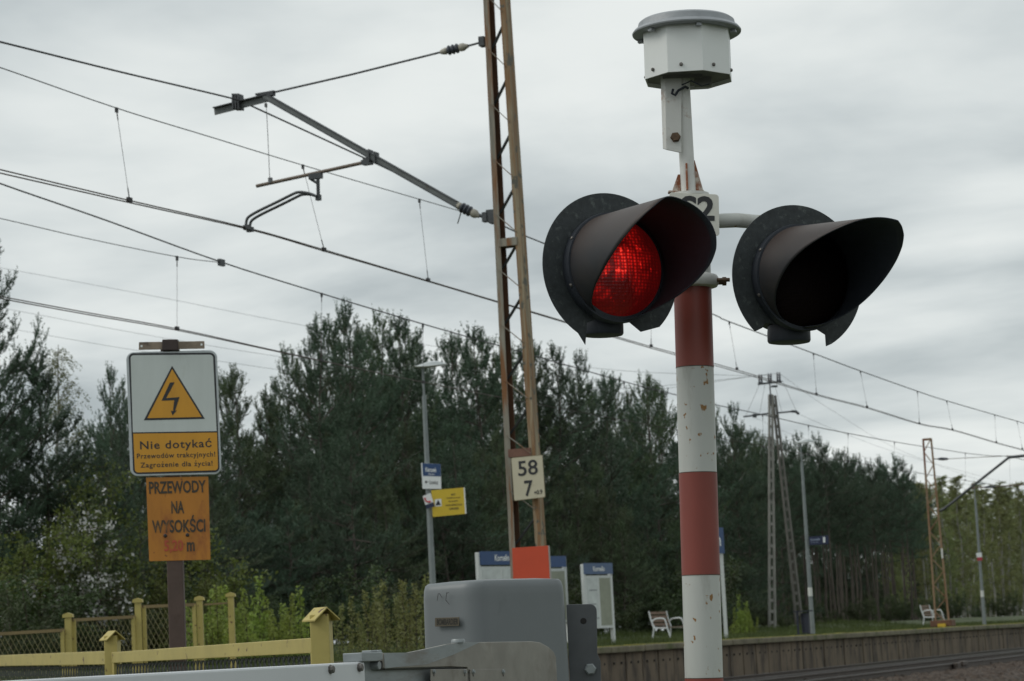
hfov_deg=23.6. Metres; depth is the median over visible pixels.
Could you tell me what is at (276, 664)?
grass
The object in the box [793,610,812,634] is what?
litter bin
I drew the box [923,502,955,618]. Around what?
birch tree
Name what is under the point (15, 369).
pine tree
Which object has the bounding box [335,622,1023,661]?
grass
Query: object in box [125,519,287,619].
pine tree
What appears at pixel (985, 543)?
birch tree
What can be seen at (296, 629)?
sapling
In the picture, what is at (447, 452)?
pine tree
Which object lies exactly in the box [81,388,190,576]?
pine tree
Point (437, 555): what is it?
pine tree
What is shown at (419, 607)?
undergrowth shrub
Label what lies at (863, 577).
pine tree
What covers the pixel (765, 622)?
undergrowth shrub
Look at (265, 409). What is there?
pine tree
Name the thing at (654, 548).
pine tree
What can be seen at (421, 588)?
undergrowth shrub
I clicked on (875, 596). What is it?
pine tree
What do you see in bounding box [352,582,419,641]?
undergrowth shrub
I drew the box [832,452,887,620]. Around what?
pine tree
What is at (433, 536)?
pine tree
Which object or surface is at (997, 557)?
birch tree
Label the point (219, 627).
sapling
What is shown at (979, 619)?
ground
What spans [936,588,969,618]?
undergrowth shrub
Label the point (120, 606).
leafy shrub
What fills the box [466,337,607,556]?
pine tree
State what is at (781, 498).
pine tree
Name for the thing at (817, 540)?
track number sign
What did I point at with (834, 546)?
pine tree
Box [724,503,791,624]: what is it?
pine tree
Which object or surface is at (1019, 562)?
birch tree
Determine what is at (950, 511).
birch tree
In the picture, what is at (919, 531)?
pine tree
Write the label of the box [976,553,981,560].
red white plate
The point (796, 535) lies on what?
pine tree
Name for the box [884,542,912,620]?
birch tree
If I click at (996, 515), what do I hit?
birch tree
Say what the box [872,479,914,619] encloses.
pine tree
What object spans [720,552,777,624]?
pine tree
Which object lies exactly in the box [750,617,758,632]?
sapling
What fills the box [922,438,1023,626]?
catenary mast
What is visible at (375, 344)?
pine tree
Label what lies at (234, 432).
pine tree
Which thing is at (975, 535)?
birch tree
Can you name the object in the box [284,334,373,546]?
pine tree
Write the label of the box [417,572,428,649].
sapling
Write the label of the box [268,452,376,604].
pine tree
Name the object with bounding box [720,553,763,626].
pine tree
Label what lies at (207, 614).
sapling
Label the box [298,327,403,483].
pine tree
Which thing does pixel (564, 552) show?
pine tree
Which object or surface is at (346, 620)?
undergrowth shrub
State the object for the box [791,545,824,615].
pine tree
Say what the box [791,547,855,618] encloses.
pine tree
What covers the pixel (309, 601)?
undergrowth shrub
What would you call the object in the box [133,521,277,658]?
leafy shrub
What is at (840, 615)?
undergrowth shrub
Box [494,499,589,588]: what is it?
pine tree
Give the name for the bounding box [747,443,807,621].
pine tree
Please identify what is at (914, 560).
birch tree
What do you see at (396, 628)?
sapling
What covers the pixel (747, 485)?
pine tree
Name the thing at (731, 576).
undergrowth shrub
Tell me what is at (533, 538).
pine tree
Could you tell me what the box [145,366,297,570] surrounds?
pine tree
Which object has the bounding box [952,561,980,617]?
undergrowth shrub
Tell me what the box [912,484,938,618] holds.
birch tree
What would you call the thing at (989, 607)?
undergrowth shrub
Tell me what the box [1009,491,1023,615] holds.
birch tree
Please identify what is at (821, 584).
pine tree
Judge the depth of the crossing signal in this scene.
7.19 m
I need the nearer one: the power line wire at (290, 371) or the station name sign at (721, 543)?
the station name sign at (721, 543)
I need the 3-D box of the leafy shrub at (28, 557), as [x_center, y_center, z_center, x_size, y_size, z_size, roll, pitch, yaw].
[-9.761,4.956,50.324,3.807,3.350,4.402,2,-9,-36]
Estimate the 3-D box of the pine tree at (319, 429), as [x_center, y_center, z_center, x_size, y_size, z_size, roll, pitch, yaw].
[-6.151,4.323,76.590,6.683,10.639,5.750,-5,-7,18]
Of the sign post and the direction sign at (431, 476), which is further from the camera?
the direction sign at (431, 476)
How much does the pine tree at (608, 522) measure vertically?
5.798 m
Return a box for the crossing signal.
[542,9,903,680]
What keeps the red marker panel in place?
attached to the catenary mast at (495, 215)
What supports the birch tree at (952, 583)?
on the ground at (979, 619)
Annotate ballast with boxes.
[805,659,1023,680]
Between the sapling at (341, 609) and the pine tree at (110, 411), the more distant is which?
the pine tree at (110, 411)
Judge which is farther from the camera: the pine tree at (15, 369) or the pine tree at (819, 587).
the pine tree at (819, 587)
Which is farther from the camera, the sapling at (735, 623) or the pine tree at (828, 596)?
the pine tree at (828, 596)
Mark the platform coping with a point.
(634, 648)
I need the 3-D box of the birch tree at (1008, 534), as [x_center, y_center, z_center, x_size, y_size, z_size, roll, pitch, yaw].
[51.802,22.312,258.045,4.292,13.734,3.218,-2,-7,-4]
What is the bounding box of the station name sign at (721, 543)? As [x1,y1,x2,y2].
[719,527,727,637]
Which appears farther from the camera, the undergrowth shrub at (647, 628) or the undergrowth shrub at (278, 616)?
the undergrowth shrub at (647, 628)
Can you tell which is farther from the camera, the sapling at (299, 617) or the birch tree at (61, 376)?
the birch tree at (61, 376)
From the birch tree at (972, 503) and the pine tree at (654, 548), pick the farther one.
the birch tree at (972, 503)
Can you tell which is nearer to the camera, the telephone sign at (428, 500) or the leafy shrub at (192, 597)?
the telephone sign at (428, 500)
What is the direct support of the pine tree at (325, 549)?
on the ground at (979, 619)
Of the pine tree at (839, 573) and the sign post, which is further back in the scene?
the pine tree at (839, 573)
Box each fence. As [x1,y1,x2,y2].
[0,592,235,680]
[0,607,339,680]
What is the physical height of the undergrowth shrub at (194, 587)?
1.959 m
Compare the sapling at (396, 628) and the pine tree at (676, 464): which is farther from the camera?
the pine tree at (676, 464)
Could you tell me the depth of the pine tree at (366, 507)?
73.06 m
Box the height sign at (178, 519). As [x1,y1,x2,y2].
[146,477,210,560]
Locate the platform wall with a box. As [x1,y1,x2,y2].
[568,627,1023,680]
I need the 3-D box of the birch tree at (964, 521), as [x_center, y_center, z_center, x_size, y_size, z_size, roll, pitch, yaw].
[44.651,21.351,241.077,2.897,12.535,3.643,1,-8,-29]
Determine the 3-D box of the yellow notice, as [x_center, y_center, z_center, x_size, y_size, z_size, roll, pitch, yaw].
[-1.223,3.132,47.522,0.660,0.541,0.033,-3,-7,0]
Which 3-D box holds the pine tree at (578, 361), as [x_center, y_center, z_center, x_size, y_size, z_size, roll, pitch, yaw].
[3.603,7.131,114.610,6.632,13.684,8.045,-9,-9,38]
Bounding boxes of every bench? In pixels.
[648,611,682,637]
[920,605,944,625]
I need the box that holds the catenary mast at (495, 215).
[212,0,545,578]
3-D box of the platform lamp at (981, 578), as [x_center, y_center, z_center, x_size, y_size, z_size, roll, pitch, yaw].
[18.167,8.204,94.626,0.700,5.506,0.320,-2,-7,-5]
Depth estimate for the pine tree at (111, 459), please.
83.76 m
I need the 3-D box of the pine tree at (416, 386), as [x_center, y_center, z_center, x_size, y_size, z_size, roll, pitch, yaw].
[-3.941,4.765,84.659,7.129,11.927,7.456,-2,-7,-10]
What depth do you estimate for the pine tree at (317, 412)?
98.09 m
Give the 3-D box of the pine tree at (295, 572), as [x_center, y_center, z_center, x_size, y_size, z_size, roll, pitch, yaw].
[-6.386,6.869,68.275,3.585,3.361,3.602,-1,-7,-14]
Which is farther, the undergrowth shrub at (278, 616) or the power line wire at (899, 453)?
the power line wire at (899, 453)
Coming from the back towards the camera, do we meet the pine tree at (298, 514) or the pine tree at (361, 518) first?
the pine tree at (361, 518)
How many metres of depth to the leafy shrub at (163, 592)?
50.78 m
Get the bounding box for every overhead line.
[0,41,1023,450]
[0,183,1022,489]
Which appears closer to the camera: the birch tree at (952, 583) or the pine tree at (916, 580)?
the pine tree at (916, 580)
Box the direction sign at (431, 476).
[421,463,440,488]
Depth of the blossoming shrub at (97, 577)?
49.53 m
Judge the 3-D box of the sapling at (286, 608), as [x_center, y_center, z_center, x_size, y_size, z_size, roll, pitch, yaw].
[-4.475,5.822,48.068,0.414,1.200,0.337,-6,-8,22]
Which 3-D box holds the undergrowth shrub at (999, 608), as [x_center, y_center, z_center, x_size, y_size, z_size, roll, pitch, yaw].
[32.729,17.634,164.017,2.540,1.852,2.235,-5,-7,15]
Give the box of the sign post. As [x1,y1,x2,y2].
[139,339,204,671]
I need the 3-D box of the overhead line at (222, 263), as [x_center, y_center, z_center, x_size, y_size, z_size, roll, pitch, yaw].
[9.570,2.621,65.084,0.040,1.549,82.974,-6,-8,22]
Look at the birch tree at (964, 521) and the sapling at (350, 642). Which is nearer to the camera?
the sapling at (350, 642)
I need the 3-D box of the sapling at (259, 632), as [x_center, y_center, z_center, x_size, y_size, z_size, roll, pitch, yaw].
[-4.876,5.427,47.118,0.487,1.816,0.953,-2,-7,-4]
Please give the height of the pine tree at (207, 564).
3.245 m
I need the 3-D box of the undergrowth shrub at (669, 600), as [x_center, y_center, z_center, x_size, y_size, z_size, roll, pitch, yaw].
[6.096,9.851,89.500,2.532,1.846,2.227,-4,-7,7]
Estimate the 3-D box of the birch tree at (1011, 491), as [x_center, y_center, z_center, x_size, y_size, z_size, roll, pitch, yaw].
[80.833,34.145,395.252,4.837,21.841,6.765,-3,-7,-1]
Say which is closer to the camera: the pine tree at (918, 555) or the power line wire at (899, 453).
the power line wire at (899, 453)
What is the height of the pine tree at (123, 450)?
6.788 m
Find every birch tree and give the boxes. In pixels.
[22,345,114,564]
[878,540,903,608]
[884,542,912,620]
[887,544,910,602]
[888,509,915,611]
[905,482,931,619]
[905,483,940,607]
[911,507,948,615]
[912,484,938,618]
[922,483,956,618]
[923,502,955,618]
[929,475,973,617]
[932,480,958,587]
[936,495,957,594]
[941,498,970,617]
[941,501,977,617]
[943,479,980,616]
[944,474,979,617]
[944,486,973,616]
[954,492,981,616]
[959,494,982,612]
[960,498,992,610]
[962,489,988,607]
[964,500,986,613]
[968,481,997,616]
[969,488,1004,616]
[972,491,1007,616]
[978,510,991,614]
[981,492,995,562]
[982,485,1015,610]
[983,483,1018,606]
[985,479,1019,615]
[987,501,1010,612]
[989,487,1021,615]
[1002,493,1022,615]
[1004,482,1023,599]
[1004,487,1020,613]
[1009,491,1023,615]
[1010,499,1019,593]
[1011,495,1023,593]
[1011,502,1023,584]
[1014,496,1023,590]
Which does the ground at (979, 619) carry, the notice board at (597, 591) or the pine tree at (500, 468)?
the pine tree at (500, 468)
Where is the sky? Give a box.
[0,0,1023,643]
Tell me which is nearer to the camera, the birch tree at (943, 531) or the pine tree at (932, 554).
the pine tree at (932, 554)
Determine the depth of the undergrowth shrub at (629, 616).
82.40 m
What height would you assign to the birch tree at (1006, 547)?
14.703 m
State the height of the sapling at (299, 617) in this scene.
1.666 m
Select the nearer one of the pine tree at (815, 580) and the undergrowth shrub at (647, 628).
the undergrowth shrub at (647, 628)
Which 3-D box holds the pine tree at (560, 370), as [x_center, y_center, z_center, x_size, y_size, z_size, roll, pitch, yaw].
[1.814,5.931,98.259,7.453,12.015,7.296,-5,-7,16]
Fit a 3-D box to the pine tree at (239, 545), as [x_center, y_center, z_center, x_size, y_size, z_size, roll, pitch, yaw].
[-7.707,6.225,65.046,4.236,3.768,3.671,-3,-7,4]
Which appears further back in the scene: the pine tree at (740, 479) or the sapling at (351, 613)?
the pine tree at (740, 479)
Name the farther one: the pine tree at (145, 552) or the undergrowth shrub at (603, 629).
the undergrowth shrub at (603, 629)
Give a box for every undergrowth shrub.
[185,574,233,606]
[241,592,281,636]
[248,601,310,639]
[273,575,356,638]
[303,598,354,643]
[304,560,416,643]
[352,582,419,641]
[379,580,424,639]
[398,581,452,635]
[552,567,581,603]
[597,612,618,633]
[599,593,646,632]
[613,578,664,634]
[646,586,682,632]
[656,583,732,632]
[660,554,751,627]
[727,600,765,630]
[754,604,778,625]
[776,611,792,628]
[790,598,828,622]
[821,608,846,623]
[840,596,877,622]
[868,593,909,620]
[870,584,906,619]
[883,593,917,620]
[911,595,945,620]
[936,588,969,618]
[937,591,968,617]
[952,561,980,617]
[968,604,987,616]
[972,581,998,616]
[984,590,1019,616]
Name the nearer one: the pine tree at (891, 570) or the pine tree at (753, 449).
the pine tree at (753, 449)
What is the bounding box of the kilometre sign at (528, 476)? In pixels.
[511,455,544,500]
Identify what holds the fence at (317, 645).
on the ground at (979, 619)
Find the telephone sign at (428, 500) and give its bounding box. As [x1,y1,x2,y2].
[423,493,434,508]
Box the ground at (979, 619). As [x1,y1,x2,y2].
[10,616,1023,673]
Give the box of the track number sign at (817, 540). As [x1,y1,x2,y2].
[809,535,828,544]
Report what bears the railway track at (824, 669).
on the ground at (979, 619)
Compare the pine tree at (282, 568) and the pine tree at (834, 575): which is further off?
the pine tree at (834, 575)
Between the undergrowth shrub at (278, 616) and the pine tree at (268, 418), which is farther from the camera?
the pine tree at (268, 418)
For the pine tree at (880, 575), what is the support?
on the ground at (979, 619)
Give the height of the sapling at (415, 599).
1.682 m
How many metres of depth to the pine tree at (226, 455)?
72.91 m
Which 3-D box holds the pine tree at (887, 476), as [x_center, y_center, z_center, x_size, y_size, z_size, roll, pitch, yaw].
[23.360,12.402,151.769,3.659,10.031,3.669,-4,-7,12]
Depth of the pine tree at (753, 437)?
157.26 m
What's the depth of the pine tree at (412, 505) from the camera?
77.08 m
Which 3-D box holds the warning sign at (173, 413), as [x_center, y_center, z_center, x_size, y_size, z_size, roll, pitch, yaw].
[-1.872,0.402,13.570,0.505,0.703,0.017,-3,-7,0]
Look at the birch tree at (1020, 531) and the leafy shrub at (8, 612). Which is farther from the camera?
the birch tree at (1020, 531)
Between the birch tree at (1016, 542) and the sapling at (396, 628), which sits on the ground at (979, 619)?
the birch tree at (1016, 542)
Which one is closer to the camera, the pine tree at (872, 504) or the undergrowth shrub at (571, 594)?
the undergrowth shrub at (571, 594)
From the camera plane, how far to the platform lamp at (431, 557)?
47.66 m
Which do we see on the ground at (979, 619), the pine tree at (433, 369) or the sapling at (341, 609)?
the pine tree at (433, 369)
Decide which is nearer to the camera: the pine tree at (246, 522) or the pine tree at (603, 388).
the pine tree at (246, 522)
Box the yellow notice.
[431,487,465,516]
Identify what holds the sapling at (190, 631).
on the ground at (979, 619)
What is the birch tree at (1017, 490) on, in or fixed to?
on the ground at (979, 619)
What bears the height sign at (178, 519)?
attached to the sign post
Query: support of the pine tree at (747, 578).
on the ground at (979, 619)
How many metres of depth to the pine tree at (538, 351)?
108.14 m
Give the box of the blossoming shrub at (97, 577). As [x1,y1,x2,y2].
[0,483,149,665]
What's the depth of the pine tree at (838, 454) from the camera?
147.77 m
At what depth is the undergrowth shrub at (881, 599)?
207.35 m
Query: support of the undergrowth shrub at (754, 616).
on the ground at (979, 619)
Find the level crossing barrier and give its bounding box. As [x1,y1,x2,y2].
[9,578,600,680]
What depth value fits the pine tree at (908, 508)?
151.66 m
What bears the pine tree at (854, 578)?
on the ground at (979, 619)
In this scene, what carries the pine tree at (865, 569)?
on the ground at (979, 619)
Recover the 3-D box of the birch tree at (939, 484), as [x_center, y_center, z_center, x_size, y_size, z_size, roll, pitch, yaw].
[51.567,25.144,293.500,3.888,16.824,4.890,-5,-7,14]
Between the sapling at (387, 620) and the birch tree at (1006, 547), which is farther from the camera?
the birch tree at (1006, 547)
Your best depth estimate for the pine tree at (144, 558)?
58.89 m
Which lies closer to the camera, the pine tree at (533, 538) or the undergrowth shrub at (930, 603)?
the pine tree at (533, 538)
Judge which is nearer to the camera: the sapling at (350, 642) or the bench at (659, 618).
the sapling at (350, 642)
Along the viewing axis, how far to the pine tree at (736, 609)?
96.83 m
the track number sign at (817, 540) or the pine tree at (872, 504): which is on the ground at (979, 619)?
the pine tree at (872, 504)
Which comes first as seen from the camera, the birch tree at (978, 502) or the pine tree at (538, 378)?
the pine tree at (538, 378)
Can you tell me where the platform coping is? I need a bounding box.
[567,623,1023,655]
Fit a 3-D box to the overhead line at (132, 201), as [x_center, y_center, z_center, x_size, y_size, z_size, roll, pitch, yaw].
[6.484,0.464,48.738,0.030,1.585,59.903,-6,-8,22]
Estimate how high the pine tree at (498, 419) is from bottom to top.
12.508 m
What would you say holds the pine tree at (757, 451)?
on the ground at (979, 619)
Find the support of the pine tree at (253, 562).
on the ground at (979, 619)
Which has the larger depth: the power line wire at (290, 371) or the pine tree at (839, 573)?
the pine tree at (839, 573)
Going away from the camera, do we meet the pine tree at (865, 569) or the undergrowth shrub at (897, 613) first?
the undergrowth shrub at (897, 613)
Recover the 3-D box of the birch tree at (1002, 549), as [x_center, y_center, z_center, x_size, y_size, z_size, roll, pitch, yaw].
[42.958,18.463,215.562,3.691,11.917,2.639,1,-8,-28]
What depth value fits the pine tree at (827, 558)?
160.34 m
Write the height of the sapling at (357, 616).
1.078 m
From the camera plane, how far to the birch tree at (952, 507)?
220.42 m
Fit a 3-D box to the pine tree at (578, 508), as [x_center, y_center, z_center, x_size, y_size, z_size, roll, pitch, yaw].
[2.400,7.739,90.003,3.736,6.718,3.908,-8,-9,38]
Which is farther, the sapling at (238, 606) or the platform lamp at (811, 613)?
the platform lamp at (811, 613)
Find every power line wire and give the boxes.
[4,268,744,375]
[5,308,769,388]
[8,328,775,394]
[756,418,1020,497]
[783,376,1023,495]
[804,416,1023,487]
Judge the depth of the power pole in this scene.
98.28 m
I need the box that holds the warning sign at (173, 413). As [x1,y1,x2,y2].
[126,350,220,475]
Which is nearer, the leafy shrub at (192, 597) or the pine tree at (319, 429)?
the leafy shrub at (192, 597)
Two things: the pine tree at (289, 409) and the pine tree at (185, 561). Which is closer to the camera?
the pine tree at (185, 561)
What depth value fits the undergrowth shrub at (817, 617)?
129.00 m
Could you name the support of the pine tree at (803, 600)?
on the ground at (979, 619)
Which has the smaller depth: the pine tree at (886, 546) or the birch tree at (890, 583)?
the pine tree at (886, 546)
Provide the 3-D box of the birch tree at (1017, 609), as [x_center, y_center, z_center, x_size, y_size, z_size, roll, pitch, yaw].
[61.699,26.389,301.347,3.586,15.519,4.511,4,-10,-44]
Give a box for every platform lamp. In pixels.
[412,361,447,583]
[794,439,814,633]
[970,482,986,624]
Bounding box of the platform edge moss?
[599,623,1020,646]
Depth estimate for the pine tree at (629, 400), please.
121.48 m
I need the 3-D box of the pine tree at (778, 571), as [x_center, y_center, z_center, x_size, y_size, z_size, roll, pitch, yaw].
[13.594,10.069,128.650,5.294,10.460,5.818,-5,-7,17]
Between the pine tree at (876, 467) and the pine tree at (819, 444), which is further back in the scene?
the pine tree at (876, 467)
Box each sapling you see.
[185,600,206,668]
[188,588,223,659]
[196,585,228,666]
[213,585,241,663]
[217,585,253,658]
[235,588,262,659]
[247,575,268,660]
[261,597,285,655]
[267,593,295,659]
[278,585,309,656]
[282,607,288,636]
[283,605,304,658]
[332,603,347,658]
[346,624,353,652]
[347,595,358,652]
[356,611,363,652]
[358,618,367,650]
[361,589,377,649]
[370,585,383,649]
[374,579,393,652]
[378,604,385,648]
[385,609,393,649]
[391,593,402,652]
[394,579,408,652]
[397,578,415,651]
[407,608,415,649]
[410,581,423,650]
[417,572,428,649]
[729,607,739,633]
[735,594,748,635]
[741,601,751,634]
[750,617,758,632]
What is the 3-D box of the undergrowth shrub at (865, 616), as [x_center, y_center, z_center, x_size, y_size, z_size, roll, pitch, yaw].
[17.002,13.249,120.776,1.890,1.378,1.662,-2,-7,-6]
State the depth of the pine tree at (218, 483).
79.79 m
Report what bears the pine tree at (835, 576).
on the ground at (979, 619)
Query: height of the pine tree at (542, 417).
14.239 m
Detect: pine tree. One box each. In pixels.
[0,241,84,589]
[0,352,146,623]
[0,394,81,630]
[39,424,127,545]
[41,361,142,573]
[50,427,143,534]
[75,490,160,598]
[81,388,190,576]
[81,466,167,611]
[82,406,163,589]
[92,513,214,610]
[93,498,192,580]
[109,475,236,575]
[111,521,245,601]
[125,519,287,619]
[128,556,190,604]
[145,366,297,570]
[157,435,246,580]
[158,407,286,575]
[160,549,249,594]
[186,561,274,634]
[190,474,285,627]
[194,505,300,610]
[206,501,297,614]
[207,362,306,590]
[220,311,418,579]
[221,377,324,556]
[222,497,346,630]
[226,510,322,615]
[227,384,326,604]
[229,430,271,519]
[239,536,334,620]
[241,343,356,590]
[252,528,338,602]
[259,295,452,605]
[262,498,360,609]
[265,307,443,641]
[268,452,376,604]
[269,435,390,641]
[279,364,362,465]
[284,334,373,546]
[286,410,427,637]
[291,309,491,595]
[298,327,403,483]
[304,487,382,635]
[308,303,456,584]
[311,496,425,597]
[335,446,427,622]
[335,479,448,636]
[362,318,472,580]
[367,421,468,586]
[369,477,458,594]
[377,336,472,488]
[379,328,504,579]
[385,321,577,553]
[390,416,533,580]
[392,475,505,605]
[392,495,508,590]
[393,486,469,603]
[430,335,501,491]
[435,471,508,579]
[449,446,520,579]
[452,325,562,528]
[462,426,568,584]
[463,450,545,565]
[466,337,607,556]
[466,339,625,543]
[489,347,592,554]
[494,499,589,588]
[514,339,643,574]
[519,505,592,581]
[523,387,562,481]
[532,490,593,603]
[542,348,668,562]
[543,380,669,588]
[546,370,678,586]
[547,534,579,600]
[551,461,629,631]
[560,486,657,631]
[564,509,627,596]
[565,455,639,631]
[572,378,680,628]
[580,518,662,632]
[584,378,735,596]
[599,478,681,634]
[601,384,677,590]
[601,502,673,627]
[602,381,726,586]
[607,370,730,621]
[616,538,680,631]
[639,542,681,624]
[651,529,682,606]
[655,417,765,609]
[655,530,742,614]
[658,456,679,597]
[670,403,771,607]
[716,401,792,604]
[716,430,751,622]
[719,419,767,607]
[719,440,761,532]
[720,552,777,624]
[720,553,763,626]
[721,436,827,624]
[722,420,802,619]
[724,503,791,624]
[727,561,783,623]
[735,430,802,624]
[744,435,829,621]
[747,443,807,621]
[748,428,766,471]
[754,541,829,614]
[761,456,803,617]
[762,430,826,605]
[775,453,790,621]
[781,561,814,624]
[783,459,815,552]
[786,431,860,623]
[786,447,827,622]
[790,443,835,621]
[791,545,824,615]
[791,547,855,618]
[795,463,835,579]
[801,443,858,622]
[801,459,837,622]
[802,547,886,620]
[803,547,856,623]
[806,544,869,617]
[807,546,871,614]
[808,448,868,620]
[808,455,827,623]
[808,464,846,618]
[812,446,883,618]
[821,458,859,620]
[822,532,891,616]
[829,453,879,617]
[829,459,853,614]
[831,457,844,617]
[831,462,870,611]
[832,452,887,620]
[837,544,929,606]
[839,458,906,619]
[844,475,884,619]
[852,543,873,606]
[859,454,901,615]
[860,466,878,621]
[861,492,969,619]
[861,551,953,609]
[861,553,881,600]
[862,460,917,620]
[864,472,905,607]
[866,452,935,619]
[870,472,885,610]
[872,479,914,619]
[876,456,930,619]
[879,533,945,619]
[881,484,925,572]
[887,470,937,619]
[887,472,933,619]
[906,474,933,619]
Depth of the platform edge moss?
62.47 m
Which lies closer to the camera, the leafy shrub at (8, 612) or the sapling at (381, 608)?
the leafy shrub at (8, 612)
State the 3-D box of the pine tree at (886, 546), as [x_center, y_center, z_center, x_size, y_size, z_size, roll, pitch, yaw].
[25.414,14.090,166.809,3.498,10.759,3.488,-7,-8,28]
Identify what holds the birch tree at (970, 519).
on the ground at (979, 619)
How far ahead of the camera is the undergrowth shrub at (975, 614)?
160.01 m
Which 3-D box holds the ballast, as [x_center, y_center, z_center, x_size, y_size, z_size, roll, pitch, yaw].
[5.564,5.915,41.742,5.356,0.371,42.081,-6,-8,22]
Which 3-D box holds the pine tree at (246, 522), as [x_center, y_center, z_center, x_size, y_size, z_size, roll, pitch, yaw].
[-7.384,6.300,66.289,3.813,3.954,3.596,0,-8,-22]
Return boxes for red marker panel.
[512,546,551,578]
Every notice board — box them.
[475,551,510,579]
[550,556,567,641]
[580,563,615,641]
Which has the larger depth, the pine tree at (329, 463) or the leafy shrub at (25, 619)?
the pine tree at (329, 463)
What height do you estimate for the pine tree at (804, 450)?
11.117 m
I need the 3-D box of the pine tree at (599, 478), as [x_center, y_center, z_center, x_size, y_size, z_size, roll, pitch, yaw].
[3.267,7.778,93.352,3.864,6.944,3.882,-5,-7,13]
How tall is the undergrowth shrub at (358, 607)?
2.147 m
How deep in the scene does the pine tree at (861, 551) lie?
202.40 m
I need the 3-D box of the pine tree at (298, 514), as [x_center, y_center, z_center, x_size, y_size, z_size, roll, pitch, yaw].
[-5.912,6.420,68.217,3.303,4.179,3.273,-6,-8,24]
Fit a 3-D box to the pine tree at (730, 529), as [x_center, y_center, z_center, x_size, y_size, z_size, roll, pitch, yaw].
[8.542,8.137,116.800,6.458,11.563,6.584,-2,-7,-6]
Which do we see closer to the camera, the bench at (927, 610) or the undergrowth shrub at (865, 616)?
the bench at (927, 610)
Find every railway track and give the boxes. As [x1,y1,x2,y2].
[723,647,1023,680]
[751,651,1023,680]
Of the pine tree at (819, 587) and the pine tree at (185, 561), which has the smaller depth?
the pine tree at (185, 561)
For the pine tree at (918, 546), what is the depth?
194.92 m
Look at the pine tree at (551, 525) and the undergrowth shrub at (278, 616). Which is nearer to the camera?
the undergrowth shrub at (278, 616)
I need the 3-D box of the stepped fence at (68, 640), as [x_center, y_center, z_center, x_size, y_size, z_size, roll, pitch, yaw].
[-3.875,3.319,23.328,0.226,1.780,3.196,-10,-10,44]
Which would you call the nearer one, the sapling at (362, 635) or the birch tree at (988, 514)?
the sapling at (362, 635)
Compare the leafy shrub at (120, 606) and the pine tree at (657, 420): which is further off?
the pine tree at (657, 420)
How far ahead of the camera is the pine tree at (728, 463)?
122.91 m
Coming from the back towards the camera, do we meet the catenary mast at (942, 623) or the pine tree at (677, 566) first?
the pine tree at (677, 566)
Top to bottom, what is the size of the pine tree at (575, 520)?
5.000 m
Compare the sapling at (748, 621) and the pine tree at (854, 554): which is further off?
the pine tree at (854, 554)
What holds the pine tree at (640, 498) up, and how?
on the ground at (979, 619)
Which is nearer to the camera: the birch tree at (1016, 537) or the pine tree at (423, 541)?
the pine tree at (423, 541)
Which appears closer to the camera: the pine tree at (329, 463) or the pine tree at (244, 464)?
the pine tree at (329, 463)
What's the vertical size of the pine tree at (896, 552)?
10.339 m
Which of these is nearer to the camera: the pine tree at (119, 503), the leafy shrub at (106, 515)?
the leafy shrub at (106, 515)
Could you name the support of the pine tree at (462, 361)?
on the ground at (979, 619)
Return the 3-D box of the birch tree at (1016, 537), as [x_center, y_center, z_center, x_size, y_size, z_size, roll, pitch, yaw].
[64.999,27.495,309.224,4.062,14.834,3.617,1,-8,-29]
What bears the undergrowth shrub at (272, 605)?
on the ground at (979, 619)
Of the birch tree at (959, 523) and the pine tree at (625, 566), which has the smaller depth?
the pine tree at (625, 566)
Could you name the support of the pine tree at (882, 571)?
on the ground at (979, 619)
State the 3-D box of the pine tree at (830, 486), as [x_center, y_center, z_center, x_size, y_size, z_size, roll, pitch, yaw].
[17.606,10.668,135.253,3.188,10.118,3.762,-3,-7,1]
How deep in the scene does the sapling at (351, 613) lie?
48.96 m
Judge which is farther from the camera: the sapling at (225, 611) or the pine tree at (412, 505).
the pine tree at (412, 505)
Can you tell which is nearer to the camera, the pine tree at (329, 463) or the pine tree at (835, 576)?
the pine tree at (329, 463)
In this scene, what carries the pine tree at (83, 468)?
on the ground at (979, 619)
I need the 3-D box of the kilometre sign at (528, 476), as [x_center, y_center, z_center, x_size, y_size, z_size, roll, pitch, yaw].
[0.163,1.386,24.748,0.352,0.444,0.007,-6,-8,22]
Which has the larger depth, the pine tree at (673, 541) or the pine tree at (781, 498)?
the pine tree at (781, 498)
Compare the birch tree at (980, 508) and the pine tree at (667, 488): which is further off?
the birch tree at (980, 508)
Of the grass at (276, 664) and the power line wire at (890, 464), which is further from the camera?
the power line wire at (890, 464)
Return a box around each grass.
[0,659,338,680]
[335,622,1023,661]
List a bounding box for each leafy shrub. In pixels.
[0,449,205,627]
[0,498,132,654]
[0,569,120,666]
[0,586,62,672]
[42,568,168,665]
[104,561,234,662]
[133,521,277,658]
[134,590,212,648]
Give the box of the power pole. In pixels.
[743,372,801,628]
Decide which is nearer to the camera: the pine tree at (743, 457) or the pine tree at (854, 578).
the pine tree at (743, 457)
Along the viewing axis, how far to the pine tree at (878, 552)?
216.61 m
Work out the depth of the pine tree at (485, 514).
76.87 m
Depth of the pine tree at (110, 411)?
69.60 m
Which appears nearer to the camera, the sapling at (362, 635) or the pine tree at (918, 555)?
the sapling at (362, 635)
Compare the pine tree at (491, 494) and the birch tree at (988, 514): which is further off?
the birch tree at (988, 514)
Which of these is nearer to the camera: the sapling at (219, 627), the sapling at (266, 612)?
the sapling at (219, 627)
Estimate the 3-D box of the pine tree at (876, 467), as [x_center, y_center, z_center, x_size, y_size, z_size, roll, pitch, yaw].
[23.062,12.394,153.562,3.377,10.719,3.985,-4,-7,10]
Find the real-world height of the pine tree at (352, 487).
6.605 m
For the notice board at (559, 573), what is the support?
on the platform

